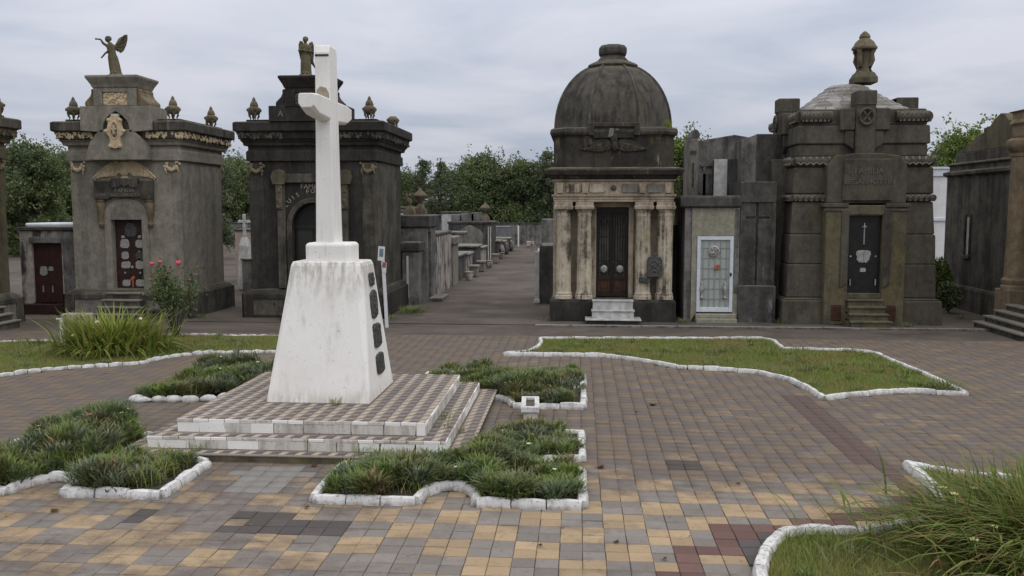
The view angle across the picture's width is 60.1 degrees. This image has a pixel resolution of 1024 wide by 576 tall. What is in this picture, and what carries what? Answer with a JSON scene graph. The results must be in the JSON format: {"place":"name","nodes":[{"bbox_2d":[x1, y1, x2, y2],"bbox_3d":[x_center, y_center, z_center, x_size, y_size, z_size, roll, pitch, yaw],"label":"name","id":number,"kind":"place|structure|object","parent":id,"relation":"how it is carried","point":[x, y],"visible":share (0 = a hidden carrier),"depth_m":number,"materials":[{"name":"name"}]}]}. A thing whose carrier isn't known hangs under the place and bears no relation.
{"place":"outdoors","nodes":[
{"label":"outdoors","id":0,"kind":"place"},
{"bbox_2d":[25,294,984,327],"bbox_3d":[-0.817,0.601,26.611,30.400,0.001,7.380,0,5,4],"label":"apron","id":1,"kind":"object","parent":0,"point":[511,310],"visible":0.33,"depth_m":24.54,"materials":[{"name":"concrete"}]},
{"bbox_2d":[15,225,75,314],"bbox_3d":[-12.979,-0.578,26.124,1.820,2.480,2.680,0,5,4],"label":"tomb","id":2,"kind":"object","parent":1,"relation":"on","point":[47,266],"visible":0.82,"depth_m":25.03,"materials":[{"name":"grey stone"}]},
{"bbox_2d":[33,243,63,302],"bbox_3d":[-13.122,-0.421,25.099,0.870,1.675,0.086,0,5,4],"label":"door","id":3,"kind":"structure","parent":2,"relation":"in","point":[47,257],"depth_m":25.10,"materials":[{"name":"red metal"}]},
{"bbox_2d":[26,222,72,226],"bbox_3d":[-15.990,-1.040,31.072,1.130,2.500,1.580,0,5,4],"label":"roof","id":4,"kind":"object","parent":2,"relation":"on","point":[48,224],"visible":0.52,"depth_m":30.21,"materials":[{"name":"white metal"}]},
{"bbox_2d":[50,74,234,321],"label":"mausoleum","id":5,"kind":"structure","parent":1,"relation":"on","point":[145,180],"depth_m":24.07,"materials":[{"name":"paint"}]},
{"bbox_2d":[95,35,127,74],"bbox_3d":[-10.740,-6.227,23.765,0.825,1.140,0.449,0,5,4],"label":"angel statue","id":6,"kind":"object","parent":5,"relation":"on","point":[113,59],"visible":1,"depth_m":23.68,"materials":[{"name":"stone"}]},
{"bbox_2d":[115,220,143,287],"bbox_3d":[-10.473,-0.902,24.345,0.830,1.940,0.098,0,5,4],"label":"door","id":7,"kind":"structure","parent":5,"relation":"in","point":[129,251],"depth_m":24.33,"materials":[{"name":"brown metal"}]},
{"bbox_2d":[232,75,411,320],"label":"mausoleum","id":8,"kind":"structure","parent":1,"relation":"on","point":[280,143],"depth_m":24.10,"materials":[{"name":"stone"}]},
{"bbox_2d":[295,204,315,260],"bbox_3d":[-5.400,-1.105,24.444,1.150,2.436,0.082,0,5,4],"label":"door","id":9,"kind":"structure","parent":8,"relation":"in","point":[305,225],"depth_m":24.39,"materials":[{"name":"metal"}]},
{"bbox_2d":[298,36,314,74],"bbox_3d":[-5.545,-6.213,23.820,0.495,1.102,0.433,0,5,-4],"label":"angel statue","id":10,"kind":"object","parent":8,"relation":"on","point":[306,52],"visible":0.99,"depth_m":23.74,"materials":[{"name":"stone"}]},
{"bbox_2d":[392,303,428,313],"bbox_3d":[-2.879,0.566,25.404,1.224,0.254,1.344,0,5,4],"label":"weed","id":11,"kind":"object","parent":1,"relation":"on","point":[412,309],"visible":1,"depth_m":25.28,"materials":[{"name":"green plant"}]},
{"bbox_2d":[400,241,423,304],"bbox_3d":[-3.112,-0.469,27.734,0.600,1.970,0.900,0,5,4],"label":"tomb","id":12,"kind":"object","parent":1,"relation":"on","point":[412,264],"visible":0.91,"depth_m":27.34,"materials":[{"name":"stone"}]},
{"bbox_2d":[401,188,448,301],"bbox_3d":[-3.531,-1.436,28.936,2.730,3.678,1.760,0,5,4],"label":"tomb","id":13,"kind":"object","parent":1,"relation":"on","point":[418,223],"visible":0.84,"depth_m":28.24,"materials":[{"name":"stone"}]},
{"bbox_2d":[435,230,451,293],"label":"tomb","id":14,"kind":"object","parent":1,"relation":"on","point":[443,260],"visible":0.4,"depth_m":31.56,"materials":[{"name":"stone"}]},
{"bbox_2d":[530,241,552,303],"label":"tomb","id":15,"kind":"object","parent":1,"relation":"on","point":[543,272],"visible":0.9,"depth_m":27.69,"materials":[{"name":"stone"}]},
{"bbox_2d":[544,44,684,324],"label":"domed mausoleum","id":16,"kind":"structure","parent":1,"relation":"on","point":[613,174],"depth_m":23.28,"materials":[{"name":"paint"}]},
{"bbox_2d":[596,208,628,295],"bbox_3d":[2.702,-0.972,23.903,0.860,2.390,0.105,0,5,4],"label":"door","id":17,"kind":"structure","parent":16,"relation":"in","point":[611,251],"depth_m":23.90,"materials":[{"name":"brown wood"}]},
{"bbox_2d":[672,224,676,301],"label":"tomb","id":18,"kind":"object","parent":1,"relation":"on","point":[674,264],"visible":0.04,"depth_m":25.16,"materials":[{"name":"stone"}]},
{"bbox_2d":[683,129,699,207],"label":"tomb","id":19,"kind":"object","parent":1,"relation":"on","point":[690,174],"visible":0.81,"depth_m":25.98,"materials":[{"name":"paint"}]},
{"bbox_2d":[674,196,740,322],"bbox_3d":[5.280,-0.859,24.471,1.560,3.340,2.950,0,5,4],"label":"tomb","id":20,"kind":"object","parent":1,"relation":"on","point":[707,272],"visible":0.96,"depth_m":23.30,"materials":[{"name":"white stone"}]},
{"bbox_2d":[696,236,733,311],"bbox_3d":[5.340,-0.358,23.308,0.940,1.995,0.142,0,5,4],"label":"door","id":21,"kind":"structure","parent":20,"relation":"in","point":[714,282],"depth_m":23.33,"materials":[{"name":"white metal"}]},
{"bbox_2d":[697,135,746,207],"bbox_3d":[6.277,-2.006,27.030,1.450,5.160,1.610,0,5,4],"label":"tomb","id":22,"kind":"object","parent":1,"relation":"on","point":[710,150],"visible":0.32,"depth_m":26.13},
{"bbox_2d":[712,159,737,207],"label":"tomb","id":23,"kind":"object","parent":1,"relation":"on","point":[724,173],"visible":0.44,"depth_m":25.02,"materials":[{"name":"stone"}]},
{"bbox_2d":[728,181,776,322],"bbox_3d":[6.511,-1.031,24.352,0.970,3.705,2.510,0,5,4],"label":"tomb","id":24,"kind":"object","parent":1,"relation":"on","point":[756,294],"visible":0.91,"depth_m":23.19,"materials":[{"name":"grey stone"}]},
{"bbox_2d":[734,134,780,181],"bbox_3d":[6.888,-1.769,25.097,1.060,5.040,1.200,0,5,4],"label":"tomb","id":25,"kind":"object","parent":1,"relation":"on","point":[754,155],"visible":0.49,"depth_m":24.34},
{"bbox_2d":[768,31,941,327],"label":"battered mausoleum","id":26,"kind":"structure","parent":1,"relation":"on","point":[851,172],"depth_m":22.71,"materials":[{"name":"stone"}]},
{"bbox_2d":[847,216,880,292],"bbox_3d":[9.009,-0.858,22.706,0.830,1.980,0.116,0,5,4],"label":"door","id":27,"kind":"structure","parent":26,"relation":"in","point":[864,231],"depth_m":22.69,"materials":[{"name":"black metal"}]},
{"bbox_2d":[934,256,954,300],"bbox_3d":[12.790,-0.181,26.393,0.798,1.568,0.797,0,5,4],"label":"shrub","id":28,"kind":"object","parent":1,"relation":"on","point":[945,272],"visible":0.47,"depth_m":26.22,"materials":[{"name":"green plant"}]},
{"bbox_2d":[936,281,963,312],"bbox_3d":[12.504,0.255,25.265,0.688,0.908,0.659,0,5,4],"label":"shrub","id":29,"kind":"object","parent":1,"relation":"on","point":[948,292],"visible":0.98,"depth_m":25.13,"materials":[{"name":"green plant"}]},
{"bbox_2d":[943,113,1013,314],"bbox_3d":[14.532,-2.061,25.097,2.700,5.620,4.800,0,5,4],"label":"tomb","id":30,"kind":"object","parent":1,"relation":"on","point":[977,175],"visible":0.77,"depth_m":25.16,"materials":[{"name":"stone"}]},
{"bbox_2d":[0,330,1023,575],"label":"paving","id":31,"kind":"structure","parent":0,"point":[690,450],"depth_m":9.62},
{"bbox_2d":[0,397,211,499],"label":"flower bed","id":32,"kind":"object","parent":31,"relation":"on","point":[76,450],"visible":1,"depth_m":9.98,"materials":[{"name":"green plant"}]},
{"bbox_2d":[0,331,278,376],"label":"lawn","id":33,"kind":"structure","parent":31,"relation":"on","point":[11,352],"depth_m":18.17,"materials":[{"name":"plant"}]},
{"bbox_2d":[60,313,94,336],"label":"concrete block","id":34,"kind":"structure","parent":33,"relation":"on","point":[75,314],"depth_m":19.71,"materials":[{"name":"concrete"}]},
{"bbox_2d":[13,301,201,362],"bbox_3d":[-8.427,0.850,18.308,3.953,0.999,3.496,0,5,4],"label":"strap leaf clump","id":35,"kind":"object","parent":33,"relation":"on","point":[105,335],"visible":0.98,"depth_m":17.83,"materials":[{"name":"green plant"}]},
{"bbox_2d":[141,259,206,336],"bbox_3d":[-7.774,0.225,20.247,1.479,1.837,1.221,-1,5,-15],"label":"rose bush","id":36,"kind":"object","parent":33,"relation":"on","point":[164,293],"visible":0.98,"depth_m":20.18,"materials":[{"name":"green plant"}]},
{"bbox_2d":[127,346,273,402],"bbox_3d":[-4.552,1.441,15.075,2.938,0.505,3.158,0,5,4],"label":"flower bed","id":37,"kind":"object","parent":31,"relation":"on","point":[210,374],"visible":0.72,"depth_m":14.49,"materials":[{"name":"green plant"}]},
{"bbox_2d":[117,45,497,463],"bbox_3d":[-2.482,-0.675,12.180,4.217,5.210,4.037,0,5,4],"label":"monument cross","id":38,"kind":"object","parent":31,"relation":"on","point":[331,344],"visible":0.97,"depth_m":11.84,"materials":[{"name":"stone"}]},
{"bbox_2d":[439,406,460,418],"bbox_3d":[-0.847,1.638,11.637,0.376,0.161,0.366,0,5,4],"label":"joint weed","id":39,"kind":"object","parent":38,"relation":"on","point":[444,415],"visible":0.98,"depth_m":11.64,"materials":[{"name":"green plant"}]},
{"bbox_2d":[308,415,591,510],"bbox_3d":[-0.543,1.884,10.334,2.960,0.379,3.139,0,5,4],"label":"flower bed","id":40,"kind":"object","parent":31,"relation":"on","point":[503,467],"visible":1,"depth_m":9.42,"materials":[{"name":"green plant"}]},
{"bbox_2d":[5,318,1008,563],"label":"litter","id":41,"kind":"object","parent":31,"relation":"on","point":[588,371],"visible":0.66,"depth_m":13.62,"materials":[{"name":"brown plant"}]},
{"bbox_2d":[425,355,589,409],"bbox_3d":[-0.137,1.453,14.730,2.975,0.438,3.112,0,5,4],"label":"flower bed","id":42,"kind":"object","parent":31,"relation":"on","point":[553,387],"visible":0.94,"depth_m":14.15,"materials":[{"name":"green plant"}]},
{"bbox_2d":[521,396,538,422],"bbox_3d":[0.261,1.738,12.573,0.251,0.251,0.727,0,5,1],"label":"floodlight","id":43,"kind":"object","parent":31,"relation":"on","point":[530,406],"visible":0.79,"depth_m":12.26,"materials":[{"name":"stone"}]},
{"bbox_2d":[502,334,968,400],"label":"lawn","id":44,"kind":"structure","parent":31,"relation":"on","point":[827,374],"depth_m":17.26,"materials":[{"name":"plant"}]},
{"bbox_2d":[915,366,979,390],"bbox_3d":[7.129,1.525,14.469,1.115,0.332,1.154,0,5,4],"label":"weed","id":45,"kind":"object","parent":44,"relation":"on","point":[946,384],"visible":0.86,"depth_m":14.43,"materials":[{"name":"green plant"}]},
{"bbox_2d":[752,460,1020,575],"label":"lawn","id":46,"kind":"structure","parent":31,"relation":"on","point":[789,550],"depth_m":7.58,"materials":[{"name":"plant"}]},
{"bbox_2d":[736,441,1023,575],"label":"grass clump","id":47,"kind":"object","parent":46,"relation":"on","point":[978,520],"visible":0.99,"depth_m":7.74,"materials":[{"name":"green plant"}]},
{"bbox_2d":[0,0,1023,205],"label":"sky","id":48,"kind":"structure","parent":0,"point":[454,74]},
{"bbox_2d":[8,244,1017,340],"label":"avenue","id":49,"kind":"object","parent":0,"point":[511,273],"depth_m":22.20,"materials":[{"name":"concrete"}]},
{"bbox_2d":[0,99,24,329],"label":"mausoleum","id":50,"kind":"structure","parent":49,"relation":"on","point":[12,310],"depth_m":22.98,"materials":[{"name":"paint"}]},
{"bbox_2d":[208,124,239,253],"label":"tree","id":51,"kind":"object","parent":49,"relation":"on","point":[226,201],"visible":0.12,"depth_m":51.47,"materials":[{"name":"green plant"}]},
{"bbox_2d":[233,228,250,282],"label":"tomb","id":52,"kind":"object","parent":49,"relation":"on","point":[238,234],"visible":0.06,"depth_m":35.39,"materials":[{"name":"stone"}]},
{"bbox_2d":[238,214,250,289],"bbox_3d":[-9.751,-1.321,32.337,0.440,2.750,0.400,0,5,4],"label":"grave cross","id":53,"kind":"object","parent":49,"relation":"on","point":[244,248],"visible":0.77,"depth_m":32.20,"materials":[{"name":"stone"}]},
{"bbox_2d":[240,257,251,292],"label":"tomb","id":54,"kind":"object","parent":49,"relation":"on","point":[246,274],"visible":0.2,"depth_m":30.87,"materials":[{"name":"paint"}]},
{"bbox_2d":[378,246,388,327],"bbox_3d":[-3.251,-0.017,22.317,0.260,2.076,0.060,2,6,22],"label":"sign post","id":55,"kind":"object","parent":49,"relation":"on","point":[381,253],"visible":1,"depth_m":22.28,"materials":[{"name":"metal"}]},
{"bbox_2d":[435,214,440,229],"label":"tomb","id":56,"kind":"object","parent":49,"relation":"on","point":[438,226],"visible":0.15,"depth_m":34.80,"materials":[{"name":"stone"}]},
{"bbox_2d":[440,211,467,229],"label":"tomb","id":57,"kind":"object","parent":49,"relation":"on","point":[446,216],"visible":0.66,"depth_m":54.30,"materials":[{"name":"stone"}]},
{"bbox_2d":[451,235,459,286],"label":"tomb","id":58,"kind":"object","parent":49,"relation":"on","point":[455,240],"visible":0.41,"depth_m":34.20,"materials":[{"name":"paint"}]},
{"bbox_2d":[451,231,467,243],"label":"tomb","id":59,"kind":"object","parent":49,"relation":"on","point":[463,236],"visible":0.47,"depth_m":46.30,"materials":[{"name":"stone"}]},
{"bbox_2d":[458,252,467,280],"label":"tomb","id":60,"kind":"object","parent":49,"relation":"on","point":[461,264],"visible":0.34,"depth_m":37.19,"materials":[{"name":"stone"}]},
{"bbox_2d":[458,251,474,270],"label":"tomb","id":61,"kind":"object","parent":49,"relation":"on","point":[469,258],"visible":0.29,"depth_m":40.33,"materials":[{"name":"stone"}]},
{"bbox_2d":[465,271,473,279],"bbox_3d":[-1.769,-0.500,36.542,0.400,0.350,0.400,0,5,4],"label":"flower pot","id":62,"kind":"object","parent":49,"relation":"on","point":[469,275],"visible":1,"depth_m":36.41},
{"bbox_2d":[458,244,482,264],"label":"tomb","id":63,"kind":"object","parent":49,"relation":"on","point":[476,249],"visible":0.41,"depth_m":42.51,"materials":[{"name":"stone"}]},
{"bbox_2d":[447,202,496,259],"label":"tomb","id":64,"kind":"object","parent":49,"relation":"on","point":[480,227],"visible":0.69,"depth_m":50.24,"materials":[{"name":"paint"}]},
{"bbox_2d":[468,265,479,276],"bbox_3d":[-1.654,-0.764,38.724,0.440,0.480,0.720,0,5,4],"label":"flower box","id":65,"kind":"object","parent":49,"relation":"on","point":[474,269],"visible":0.9,"depth_m":38.41,"materials":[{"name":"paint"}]},
{"bbox_2d":[476,260,485,270],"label":"flower box","id":66,"kind":"object","parent":49,"relation":"on","point":[481,263],"visible":0.9,"depth_m":41.59,"materials":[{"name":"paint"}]},
{"bbox_2d":[481,245,487,259],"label":"tomb","id":67,"kind":"object","parent":49,"relation":"on","point":[483,252],"visible":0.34,"depth_m":46.20,"materials":[{"name":"stone"}]},
{"bbox_2d":[486,260,492,267],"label":"flower pot","id":68,"kind":"object","parent":49,"relation":"on","point":[489,263],"visible":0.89,"depth_m":44.06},
{"bbox_2d":[491,253,499,262],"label":"flower box","id":69,"kind":"object","parent":49,"relation":"on","point":[495,257],"visible":0.96,"depth_m":47.75,"materials":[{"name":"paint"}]},
{"bbox_2d":[495,239,504,253],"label":"tomb","id":70,"kind":"object","parent":49,"relation":"on","point":[499,247],"visible":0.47,"depth_m":53.09,"materials":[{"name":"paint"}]},
{"bbox_2d":[496,226,511,239],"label":"container","id":71,"kind":"object","parent":49,"relation":"on","point":[505,230],"visible":0.28,"depth_m":66.11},
{"bbox_2d":[496,237,513,250],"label":"tomb","id":72,"kind":"object","parent":49,"relation":"on","point":[510,243],"visible":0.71,"depth_m":60.66,"materials":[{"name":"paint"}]},
{"bbox_2d":[501,240,508,253],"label":"tomb","id":73,"kind":"object","parent":49,"relation":"on","point":[505,244],"visible":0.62,"depth_m":56.68,"materials":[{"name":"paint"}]},
{"bbox_2d":[542,219,552,242],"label":"tomb","id":74,"kind":"object","parent":49,"relation":"on","point":[547,230],"visible":0.32,"depth_m":47.91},
{"bbox_2d":[535,324,569,326],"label":"drain strip","id":75,"kind":"object","parent":49,"relation":"on","point":[552,325],"visible":0.98,"depth_m":22.53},
{"bbox_2d":[571,324,605,326],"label":"drain strip","id":76,"kind":"object","parent":49,"relation":"on","point":[580,325],"visible":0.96,"depth_m":22.46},
{"bbox_2d":[606,325,640,327],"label":"drain strip","id":77,"kind":"object","parent":49,"relation":"on","point":[631,326],"visible":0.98,"depth_m":22.40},
{"bbox_2d":[641,325,676,327],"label":"drain strip","id":78,"kind":"object","parent":49,"relation":"on","point":[658,326],"visible":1,"depth_m":22.33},
{"bbox_2d":[677,325,713,327],"bbox_3d":[4.627,0.991,22.348,0.884,0.062,0.200,0,5,4],"label":"drain strip","id":79,"kind":"object","parent":49,"relation":"on","point":[683,326],"visible":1,"depth_m":22.26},
{"bbox_2d":[713,326,749,328],"bbox_3d":[5.525,0.997,22.280,0.884,0.062,0.200,0,5,4],"label":"drain strip","id":80,"kind":"object","parent":49,"relation":"on","point":[735,327],"visible":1,"depth_m":22.19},
{"bbox_2d":[749,326,786,328],"bbox_3d":[6.422,1.003,22.213,0.884,0.062,0.200,0,5,4],"label":"drain strip","id":81,"kind":"object","parent":49,"relation":"on","point":[767,327],"visible":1,"depth_m":22.13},
{"bbox_2d":[786,326,823,329],"bbox_3d":[7.320,1.010,22.146,0.884,0.062,0.200,0,5,4],"label":"drain strip","id":82,"kind":"object","parent":49,"relation":"on","point":[790,327],"visible":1,"depth_m":22.07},
{"bbox_2d":[823,327,860,329],"bbox_3d":[8.217,1.016,22.079,0.884,0.062,0.200,0,5,4],"label":"drain strip","id":83,"kind":"object","parent":49,"relation":"on","point":[841,328],"visible":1,"depth_m":22.00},
{"bbox_2d":[861,327,897,329],"bbox_3d":[9.115,1.022,22.011,0.884,0.062,0.200,0,5,4],"label":"drain strip","id":84,"kind":"object","parent":49,"relation":"on","point":[891,328],"visible":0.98,"depth_m":21.91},
{"bbox_2d":[898,328,935,330],"bbox_3d":[10.012,1.028,21.944,0.884,0.062,0.200,0,5,4],"label":"drain strip","id":85,"kind":"object","parent":49,"relation":"on","point":[926,329],"visible":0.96,"depth_m":21.86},
{"bbox_2d":[934,328,973,330],"bbox_3d":[10.909,1.034,21.877,0.884,0.062,0.200,0,5,4],"label":"drain strip","id":86,"kind":"object","parent":49,"relation":"on","point":[953,329],"visible":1,"depth_m":21.79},
{"bbox_2d":[972,109,1023,340],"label":"mausoleum","id":87,"kind":"structure","parent":49,"relation":"on","point":[1006,319],"depth_m":22.18,"materials":[{"name":"beige stone"}]},
{"label":"ground","id":88,"kind":"structure","parent":0,"visible":0},
{"bbox_2d":[4,143,45,254],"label":"tree","id":89,"kind":"object","parent":88,"relation":"on","point":[12,220],"visible":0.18,"depth_m":56.95,"materials":[{"name":"green plant"}]},
{"bbox_2d":[4,131,72,256],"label":"tree","id":90,"kind":"object","parent":88,"relation":"on","point":[31,195],"visible":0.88,"depth_m":53.29,"materials":[{"name":"green plant"}]},
{"bbox_2d":[39,146,70,218],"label":"tree","id":91,"kind":"object","parent":88,"relation":"on","point":[57,155],"visible":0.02,"depth_m":82.60,"materials":[{"name":"green plant"}]},
{"bbox_2d":[40,146,72,220],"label":"tree","id":92,"kind":"object","parent":88,"relation":"on","point":[69,195],"visible":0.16,"depth_m":78.08,"materials":[{"name":"green plant"}]},
{"bbox_2d":[61,148,72,220],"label":"tree","id":93,"kind":"object","parent":88,"relation":"on","point":[68,210],"depth_m":79.50,"materials":[{"name":"green plant"}]},
{"bbox_2d":[221,157,249,223],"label":"tree","id":94,"kind":"object","parent":88,"relation":"on","point":[240,195],"visible":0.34,"depth_m":77.94,"materials":[{"name":"green plant"}]},
{"bbox_2d":[222,146,249,218],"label":"tree","id":95,"kind":"object","parent":88,"relation":"on","point":[239,160],"visible":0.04,"depth_m":86.34,"materials":[{"name":"green plant"}]},
{"bbox_2d":[239,163,249,217],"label":"tree","id":96,"kind":"object","parent":88,"relation":"on","point":[247,164],"visible":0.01,"depth_m":79.62,"materials":[{"name":"green plant"}]},
{"bbox_2d":[40,214,539,223],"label":"undergrowth","id":97,"kind":"object","parent":88,"relation":"on","point":[239,215],"depth_m":77.82,"materials":[{"name":"green plant"}]},
{"bbox_2d":[223,222,541,244],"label":"boundary wall","id":98,"kind":"structure","parent":88,"relation":"on","point":[530,231],"depth_m":72.02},
{"bbox_2d":[400,163,416,206],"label":"tree","id":99,"kind":"object","parent":88,"relation":"on","point":[404,183],"visible":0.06,"depth_m":77.35,"materials":[{"name":"green plant"}]},
{"bbox_2d":[401,168,424,198],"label":"tree","id":100,"kind":"object","parent":88,"relation":"on","point":[412,181],"visible":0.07,"depth_m":86.86,"materials":[{"name":"green plant"}]},
{"bbox_2d":[401,167,425,203],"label":"tree","id":101,"kind":"object","parent":88,"relation":"on","point":[411,185],"visible":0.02,"depth_m":87.12,"materials":[{"name":"green plant"}]},
{"bbox_2d":[404,155,434,206],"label":"tree","id":102,"kind":"object","parent":88,"relation":"on","point":[423,168],"visible":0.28,"depth_m":77.15,"materials":[{"name":"green plant"}]},
{"bbox_2d":[422,158,455,222],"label":"tree","id":103,"kind":"object","parent":88,"relation":"on","point":[441,174],"visible":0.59,"depth_m":76.13,"materials":[{"name":"green plant"}]},
{"bbox_2d":[427,163,468,213],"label":"tree","id":104,"kind":"object","parent":88,"relation":"on","point":[456,179],"visible":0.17,"depth_m":85.30,"materials":[{"name":"green plant"}]},
{"bbox_2d":[443,144,519,220],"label":"tree","id":105,"kind":"object","parent":88,"relation":"on","point":[482,169],"visible":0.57,"depth_m":77.14,"materials":[{"name":"green plant"}]},
{"bbox_2d":[480,162,529,222],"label":"tree","id":106,"kind":"object","parent":88,"relation":"on","point":[510,202],"visible":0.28,"depth_m":78.13,"materials":[{"name":"green plant"}]},
{"bbox_2d":[490,149,552,222],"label":"tree","id":107,"kind":"object","parent":88,"relation":"on","point":[523,172],"visible":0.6,"depth_m":76.96,"materials":[{"name":"green plant"}]},
{"bbox_2d":[532,147,553,222],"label":"tree","id":108,"kind":"object","parent":88,"relation":"on","point":[547,156],"visible":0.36,"depth_m":75.84,"materials":[{"name":"green plant"}]},
{"bbox_2d":[533,158,553,212],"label":"tree","id":109,"kind":"object","parent":88,"relation":"on","point":[550,197],"visible":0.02,"depth_m":76.68,"materials":[{"name":"green plant"}]},
{"bbox_2d":[673,121,710,223],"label":"tree","id":110,"kind":"object","parent":88,"relation":"on","point":[678,150],"visible":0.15,"depth_m":53.27,"materials":[{"name":"green plant"}]},
{"bbox_2d":[930,167,949,260],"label":"white building","id":111,"kind":"structure","parent":88,"relation":"on","point":[940,193],"depth_m":44.33,"materials":[{"name":"paint"}]},
{"bbox_2d":[931,130,952,163],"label":"tree","id":112,"kind":"object","parent":88,"relation":"on","point":[946,134],"visible":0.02,"depth_m":75.85,"materials":[{"name":"green plant"}]},
{"bbox_2d":[927,112,996,166],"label":"tree","id":113,"kind":"object","parent":88,"relation":"on","point":[957,144],"visible":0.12,"depth_m":48.80,"materials":[{"name":"green plant"}]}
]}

